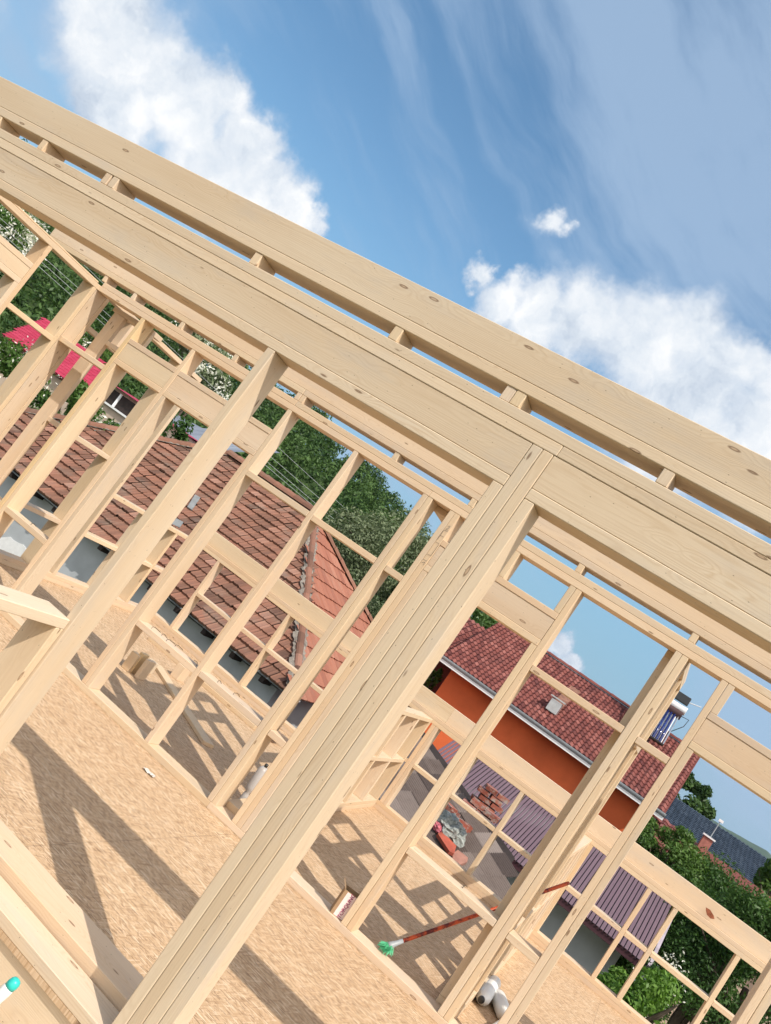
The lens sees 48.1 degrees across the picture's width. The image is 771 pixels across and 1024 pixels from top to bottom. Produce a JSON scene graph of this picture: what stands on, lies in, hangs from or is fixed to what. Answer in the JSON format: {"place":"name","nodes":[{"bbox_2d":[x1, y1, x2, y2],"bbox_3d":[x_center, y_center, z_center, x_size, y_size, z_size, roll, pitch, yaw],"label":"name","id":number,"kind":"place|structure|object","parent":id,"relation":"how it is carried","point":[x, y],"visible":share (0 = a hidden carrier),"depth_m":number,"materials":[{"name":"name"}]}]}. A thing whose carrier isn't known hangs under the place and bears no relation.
{"place":"outdoors","nodes":[
{"label":"outdoors","id":0,"kind":"place"},
{"bbox_2d":[0,216,406,571],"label":"hill","id":1,"kind":"structure","parent":0,"point":[306,491],"depth_m":104.15,"materials":[{"name":"plant"}]},
{"bbox_2d":[0,138,483,625],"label":"woods","id":2,"kind":"object","parent":1,"relation":"on","point":[364,492],"visible":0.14,"depth_m":103.63,"materials":[{"name":"green plant"}]},
{"bbox_2d":[0,563,630,1023],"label":"floor","id":3,"kind":"structure","parent":0,"point":[118,841],"depth_m":5.11,"materials":[{"name":"beige wood"}]},
{"bbox_2d":[0,939,70,1023],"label":"rim board","id":4,"kind":"object","parent":3,"relation":"attached to","point":[28,1000],"depth_m":3.04,"materials":[{"name":"brown wood"}]},
{"bbox_2d":[0,819,143,1011],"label":"timber beam","id":5,"kind":"structure","parent":3,"relation":"on","point":[115,976],"depth_m":3.29,"materials":[{"name":"brown wood"}]},
{"bbox_2d":[0,306,162,537],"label":"timber framework","id":6,"kind":"object","parent":3,"relation":"on","point":[58,397],"visible":0.61,"depth_m":7.53,"materials":[{"name":"brown wood"}]},
{"bbox_2d":[0,196,201,611],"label":"timber framework","id":7,"kind":"object","parent":3,"relation":"on","point":[17,268],"visible":0.5,"depth_m":8.32,"materials":[{"name":"brown wood"}]},
{"bbox_2d":[121,650,140,671],"bbox_3d":[-2.259,1.328,7.681,0.090,0.170,0.050,33,-6,24],"label":"timber block","id":8,"kind":"object","parent":3,"relation":"on","point":[130,661],"depth_m":7.66,"materials":[{"name":"brown wood"}]},
{"bbox_2d":[130,652,149,673],"bbox_3d":[-2.208,1.351,7.724,0.045,0.200,0.100,33,-6,24],"label":"timber block","id":9,"kind":"object","parent":3,"relation":"on","point":[140,662],"depth_m":7.70,"materials":[{"name":"brown wood"}]},
{"bbox_2d":[134,659,156,680],"bbox_3d":[-2.138,1.403,7.685,0.045,0.190,0.120,33,-6,24],"label":"timber block","id":10,"kind":"object","parent":3,"relation":"on","point":[145,669],"depth_m":7.65,"materials":[{"name":"brown wood"}]},
{"bbox_2d":[144,767,154,776],"bbox_3d":[-1.533,1.691,5.607,0.100,0.014,0.036,33,-6,24],"label":"wrapper","id":11,"kind":"object","parent":3,"relation":"on","point":[148,771],"visible":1,"depth_m":5.61,"materials":[{"name":"white paper"}]},
{"bbox_2d":[149,658,158,674],"bbox_3d":[-2.206,1.448,8.102,0.100,0.120,0.050,33,-6,24],"label":"timber block","id":12,"kind":"object","parent":3,"relation":"on","point":[154,668],"depth_m":8.09,"materials":[{"name":"brown wood"}]},
{"bbox_2d":[170,663,189,681],"bbox_3d":[-2.049,1.607,8.657,0.100,0.150,0.140,33,-6,24],"label":"timber block","id":13,"kind":"object","parent":3,"relation":"on","point":[180,672],"depth_m":8.60,"materials":[{"name":"brown wood"}]},
{"bbox_2d":[155,665,213,748],"bbox_3d":[-1.864,1.714,7.829,0.115,0.030,1.704,39,-7,-31],"label":"timber board","id":14,"kind":"object","parent":3,"relation":"on","point":[197,728],"visible":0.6,"depth_m":7.54,"materials":[{"name":"brown wood"}]},
{"bbox_2d":[148,637,256,729],"bbox_3d":[-1.948,1.809,9.203,1.650,0.044,0.140,33,-6,24],"label":"timber board","id":15,"kind":"object","parent":3,"relation":"on","point":[233,709],"visible":0.42,"depth_m":9.02,"materials":[{"name":"brown wood"}]},
{"bbox_2d":[239,763,268,798],"bbox_3d":[-0.958,1.968,6.222,0.075,0.358,0.075,33,-6,24],"label":"foam can","id":16,"kind":"object","parent":3,"relation":"on","point":[254,780],"visible":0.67,"depth_m":6.20,"materials":[{"name":"grey metal"}]},
{"bbox_2d":[225,506,448,814],"bbox_3d":[0.126,1.520,7.642,0.145,2.612,3.622,33,-6,21],"label":"timber framework","id":17,"kind":"object","parent":3,"relation":"on","point":[383,766],"visible":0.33,"depth_m":8.68,"materials":[{"name":"brown wood"}]},
{"bbox_2d":[0,128,770,1023],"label":"timber framework","id":18,"kind":"object","parent":3,"relation":"on","point":[526,468],"visible":1,"depth_m":3.08,"materials":[{"name":"brown wood"}]},
{"bbox_2d":[0,77,770,538],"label":"raised beam","id":19,"kind":"structure","parent":18,"relation":"on","point":[672,451],"depth_m":3.42,"materials":[{"name":"brown wood"}]},
{"bbox_2d":[0,283,770,1023],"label":"timber framework","id":20,"kind":"object","parent":3,"relation":"on","point":[724,747],"visible":0.95,"depth_m":5.81,"materials":[{"name":"brown wood"}]},
{"bbox_2d":[330,879,359,920],"bbox_3d":[-0.249,2.416,5.375,0.160,0.203,0.106,35,-6,3],"label":"cardboard box","id":21,"kind":"object","parent":20,"relation":"on","point":[345,900],"visible":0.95,"depth_m":5.33,"materials":[{"name":"cardboard"}]},
{"bbox_2d":[50,228,770,683],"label":"raised beam","id":22,"kind":"structure","parent":20,"relation":"on","point":[700,626],"depth_m":6.07,"materials":[{"name":"brown wood"}]},
{"bbox_2d":[378,881,569,956],"bbox_3d":[0.600,2.585,5.533,1.089,0.943,0.122,38,-6,-27],"label":"broom","id":23,"kind":"object","parent":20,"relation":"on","point":[387,947],"visible":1,"depth_m":5.39,"materials":[{"name":"green"}]},
{"bbox_2d":[151,532,770,1023],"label":"timber framework","id":24,"kind":"object","parent":3,"relation":"on","point":[715,920],"visible":0.59,"depth_m":8.78,"materials":[{"name":"brown wood"}]},
{"bbox_2d":[475,975,500,1005],"bbox_3d":[0.699,3.264,5.887,0.104,0.105,0.574,33,-6,23],"label":"plastic bottle","id":25,"kind":"object","parent":3,"relation":"on","point":[485,994],"visible":0.93,"depth_m":5.72,"materials":[{"name":"white plastic"}]},
{"bbox_2d":[491,989,508,1018],"bbox_3d":[0.775,3.304,5.759,0.104,0.104,0.338,35,-6,1],"label":"plastic bottle","id":26,"kind":"object","parent":3,"relation":"on","point":[500,1003],"visible":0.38,"depth_m":5.74,"materials":[{"name":"white plastic"}]},
{"bbox_2d":[436,650,690,1018],"bbox_3d":[1.582,2.466,6.861,0.145,2.612,3.622,33,-6,24],"label":"timber framework","id":27,"kind":"object","parent":3,"relation":"on","point":[559,873],"visible":0.61,"depth_m":5.46,"materials":[{"name":"brown wood"}]},
{"bbox_2d":[0,0,770,853],"label":"sky","id":28,"kind":"structure","parent":0,"point":[589,180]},
{"bbox_2d":[451,850,467,865],"bbox_3d":[0.986,4.726,11.736,0.213,0.164,0.383,33,-6,24],"label":"broken slab","id":29,"kind":"object","parent":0,"point":[460,858],"depth_m":11.75,"materials":[{"name":"pink concrete"}]},
{"bbox_2d":[456,607,497,636],"bbox_3d":[2.035,6.202,34.639,3.383,8.407,3.284,35,-6,3],"label":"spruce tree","id":30,"kind":"object","parent":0,"point":[488,621],"visible":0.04,"depth_m":33.74,"materials":[{"name":"green plant"}]},
{"bbox_2d":[409,617,699,831],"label":"house","id":31,"kind":"structure","parent":0,"point":[553,734],"depth_m":20.09,"materials":[{"name":"red tile"}]},
{"bbox_2d":[649,691,700,746],"bbox_3d":[6.569,4.764,20.502,1.303,1.401,1.152,33,-6,24],"label":"solar water heater","id":32,"kind":"object","parent":31,"relation":"on","point":[676,710],"visible":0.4,"depth_m":20.65,"materials":[{"name":"blue glass"}]},
{"bbox_2d":[677,797,770,858],"bbox_3d":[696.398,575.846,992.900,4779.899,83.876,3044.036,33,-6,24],"label":"hills","id":33,"kind":"structure","parent":0,"point":[764,852],"depth_m":1971.62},
{"bbox_2d":[753,858,770,895],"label":"elder bush","id":34,"kind":"object","parent":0,"point":[762,879],"visible":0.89,"depth_m":32.80,"materials":[{"name":"green plant"}]},
{"label":"ground","id":35,"kind":"structure","parent":0,"visible":0},
{"bbox_2d":[0,203,48,260],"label":"blossoming tree","id":36,"kind":"object","parent":35,"relation":"on","point":[17,226],"visible":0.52,"depth_m":43.38,"materials":[{"name":"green plant"}]},
{"bbox_2d":[0,335,58,408],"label":"blossoming tree","id":37,"kind":"object","parent":35,"relation":"on","point":[8,364],"visible":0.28,"depth_m":34.81,"materials":[{"name":"green plant"}]},
{"bbox_2d":[0,317,105,414],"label":"house","id":38,"kind":"structure","parent":35,"relation":"on","point":[67,364],"depth_m":46.49,"materials":[{"name":"tile"}]},
{"bbox_2d":[28,374,105,421],"bbox_3d":[-13.285,-2.965,33.979,3.470,5.420,2.908,33,-6,24],"label":"blossoming tree","id":39,"kind":"object","parent":35,"relation":"on","point":[43,395],"visible":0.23,"depth_m":33.61,"materials":[{"name":"green plant"}]},
{"bbox_2d":[77,335,112,364],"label":"blossoming tree","id":40,"kind":"object","parent":35,"relation":"on","point":[104,357],"visible":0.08,"depth_m":52.91,"materials":[{"name":"green plant"}]},
{"bbox_2d":[97,415,121,429],"bbox_3d":[-10.489,-1.099,30.711,3.380,5.023,2.512,33,-6,24],"label":"blossoming tree","id":41,"kind":"object","parent":35,"relation":"on","point":[111,422],"visible":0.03,"depth_m":31.08,"materials":[{"name":"green plant"}]},
{"bbox_2d":[93,386,197,443],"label":"house","id":42,"kind":"structure","parent":35,"relation":"on","point":[119,404],"depth_m":40.19,"materials":[{"name":"metal"}]},
{"bbox_2d":[112,394,122,406],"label":"window frame","id":43,"kind":"structure","parent":42,"relation":"in","point":[119,397],"depth_m":40.42,"materials":[{"name":"white plastic"}]},
{"bbox_2d":[106,390,135,415],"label":"window","id":44,"kind":"structure","parent":42,"relation":"in","point":[124,405],"depth_m":40.36,"materials":[{"name":"black glass"}]},
{"bbox_2d":[160,411,193,443],"bbox_3d":[-10.120,-1.575,33.321,2.304,6.705,2.447,33,-6,24],"label":"garden tree","id":45,"kind":"object","parent":35,"relation":"on","point":[181,434],"visible":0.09,"depth_m":33.65,"materials":[{"name":"green plant"}]},
{"bbox_2d":[108,415,278,452],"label":"house","id":46,"kind":"structure","parent":35,"relation":"on","point":[197,433],"depth_m":43.15,"materials":[{"name":"grey metal"}]},
{"bbox_2d":[3,234,310,503],"bbox_3d":[-6.975,-3.433,44.195,34.145,2.122,0.018,38,-6,-25],"label":"power line","id":47,"kind":"object","parent":46,"relation":"attached to","point":[102,323],"visible":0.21,"depth_m":39.51,"materials":[{"name":"metal"}]},
{"bbox_2d":[0,224,335,520],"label":"power line","id":48,"kind":"object","parent":46,"relation":"attached to","point":[107,321],"visible":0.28,"depth_m":39.67,"materials":[{"name":"metal"}]},
{"bbox_2d":[0,218,349,523],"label":"power line","id":49,"kind":"object","parent":46,"relation":"attached to","point":[146,348],"visible":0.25,"depth_m":39.91,"materials":[{"name":"metal"}]},
{"bbox_2d":[30,213,408,565],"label":"power line","id":50,"kind":"object","parent":46,"relation":"on","point":[210,384],"visible":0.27,"depth_m":46.08,"materials":[{"name":"metal"}]},
{"bbox_2d":[168,321,232,369],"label":"blossoming tree","id":51,"kind":"object","parent":35,"relation":"on","point":[201,339],"visible":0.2,"depth_m":57.68,"materials":[{"name":"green plant"}]},
{"bbox_2d":[0,407,408,727],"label":"house","id":52,"kind":"structure","parent":35,"relation":"on","point":[260,525],"depth_m":18.45,"materials":[{"name":"tile"}]},
{"bbox_2d":[178,362,232,416],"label":"blossoming tree","id":53,"kind":"object","parent":35,"relation":"on","point":[221,381],"visible":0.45,"depth_m":54.71,"materials":[{"name":"white plant"}]},
{"bbox_2d":[347,567,398,618],"bbox_3d":[-1.322,4.319,26.571,2.909,6.019,2.966,29,-8,48],"label":"plum tree","id":54,"kind":"object","parent":35,"relation":"on","point":[373,607],"visible":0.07,"depth_m":26.64,"materials":[{"name":"green plant"}]},
{"bbox_2d":[323,505,433,610],"bbox_3d":[-1.430,3.164,28.999,5.994,8.234,5.030,33,-6,24],"label":"willow tree","id":55,"kind":"object","parent":35,"relation":"on","point":[359,530],"visible":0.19,"depth_m":28.34,"materials":[{"name":"green plant"}]},
{"bbox_2d":[410,664,443,707],"bbox_3d":[0.130,5.742,21.876,0.431,4.485,0.650,36,-6,-4],"label":"vine","id":56,"kind":"object","parent":35,"relation":"on","point":[432,680],"visible":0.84,"depth_m":21.89,"materials":[{"name":"green plant"}]},
{"bbox_2d":[379,732,518,898],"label":"shed","id":57,"kind":"structure","parent":35,"relation":"on","point":[495,868],"depth_m":12.51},
{"bbox_2d":[432,821,441,832],"bbox_3d":[0.717,4.399,12.051,0.125,0.142,0.213,39,-7,-35],"label":"rag","id":58,"kind":"object","parent":57,"relation":"on","point":[437,827],"visible":0.83,"depth_m":12.01,"materials":[{"name":"pink fabric"}]},
{"bbox_2d":[436,832,455,855],"bbox_3d":[0.835,4.544,11.835,0.344,0.157,0.253,33,-6,24],"label":"ridge tile","id":59,"kind":"object","parent":57,"relation":"on","point":[448,844],"visible":1,"depth_m":11.82,"materials":[{"name":"orange ceramic"}]},
{"bbox_2d":[437,809,466,847],"bbox_3d":[0.893,4.457,12.204,0.680,0.381,0.521,33,-6,24],"label":"rag","id":60,"kind":"object","parent":57,"relation":"on","point":[454,830],"visible":0.65,"depth_m":12.06,"materials":[{"name":"grey fabric"}]},
{"bbox_2d":[445,802,472,832],"bbox_3d":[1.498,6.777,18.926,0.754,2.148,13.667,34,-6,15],"label":"brick heap","id":61,"kind":"object","parent":57,"relation":"on","point":[450,807],"visible":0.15,"depth_m":12.64,"materials":[{"name":"brick"}]},
{"bbox_2d":[463,783,509,823],"bbox_3d":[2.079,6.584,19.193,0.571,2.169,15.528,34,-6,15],"label":"broken chimney","id":62,"kind":"object","parent":57,"relation":"on","point":[481,802],"visible":0.81,"depth_m":13.05,"materials":[{"name":"brick"}]},
{"bbox_2d":[438,740,671,973],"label":"shed","id":63,"kind":"structure","parent":35,"relation":"on","point":[529,823],"depth_m":13.29,"materials":[{"name":"metal"}]},
{"bbox_2d":[596,965,682,1023],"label":"elder bush","id":64,"kind":"object","parent":35,"relation":"on","point":[646,997],"visible":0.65,"depth_m":10.61,"materials":[{"name":"green plant"}]},
{"bbox_2d":[632,951,693,1021],"bbox_3d":[3.027,7.251,11.551,0.901,3.405,0.898,35,-6,10],"label":"lilac bush","id":65,"kind":"object","parent":35,"relation":"on","point":[686,993],"visible":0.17,"depth_m":11.46,"materials":[{"name":"green plant"}]},
{"bbox_2d":[635,816,709,885],"bbox_3d":[4.506,8.073,16.591,1.792,4.761,1.420,33,-6,24],"label":"walnut tree","id":66,"kind":"object","parent":35,"relation":"on","point":[683,850],"visible":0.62,"depth_m":16.52,"materials":[{"name":"green plant"}]},
{"bbox_2d":[614,847,756,1020],"bbox_3d":[4.960,8.345,16.233,3.961,4.810,3.320,39,-7,-35],"label":"walnut tree","id":67,"kind":"object","parent":35,"relation":"on","point":[714,881],"visible":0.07,"depth_m":16.07,"materials":[{"name":"green plant"}]},
{"bbox_2d":[621,815,770,1023],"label":"tree","id":68,"kind":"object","parent":35,"relation":"on","point":[664,821],"depth_m":24.80,"materials":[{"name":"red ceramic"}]},
{"bbox_2d":[696,819,723,854],"bbox_3d":[9.463,9.545,25.295,0.380,1.300,0.380,33,-6,24],"label":"chimney","id":69,"kind":"object","parent":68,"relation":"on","point":[706,840],"visible":0.84,"depth_m":25.15,"materials":[{"name":"red brick"}]},
{"bbox_2d":[675,772,717,819],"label":"round tree","id":70,"kind":"object","parent":35,"relation":"on","point":[700,803],"visible":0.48,"depth_m":55.38,"materials":[{"name":"green plant"}]},
{"bbox_2d":[626,882,770,1023],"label":"walnut tree","id":71,"kind":"object","parent":35,"relation":"on","point":[692,940],"visible":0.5,"depth_m":13.22,"materials":[{"name":"green plant"}]},
{"bbox_2d":[665,798,768,883],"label":"house","id":72,"kind":"structure","parent":35,"relation":"on","point":[750,861],"depth_m":38.93,"materials":[{"name":"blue tile"}]},
{"bbox_2d":[666,892,770,1023],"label":"elder bush","id":73,"kind":"object","parent":35,"relation":"on","point":[676,1017],"visible":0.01,"depth_m":13.89,"materials":[{"name":"green plant"}]},
{"bbox_3d":[-1.877,1.464,3.021,2.100,0.045,0.480,33,-6,24],"label":"scaffold plank","id":74,"kind":"object","parent":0,"visible":0},
{"bbox_2d":[0,976,20,1003],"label":"sealant tube","id":75,"kind":"object","parent":74,"relation":"on","point":[9,987],"visible":1,"depth_m":2.83,"materials":[{"name":"white plastic"}]},
{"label":"balcony floor","id":76,"kind":"structure","parent":0,"visible":0},
{"bbox_2d":[0,585,69,713],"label":"timber rail","id":77,"kind":"object","parent":76,"relation":"on","point":[34,638],"visible":1,"depth_m":3.40,"materials":[{"name":"brown wood"}]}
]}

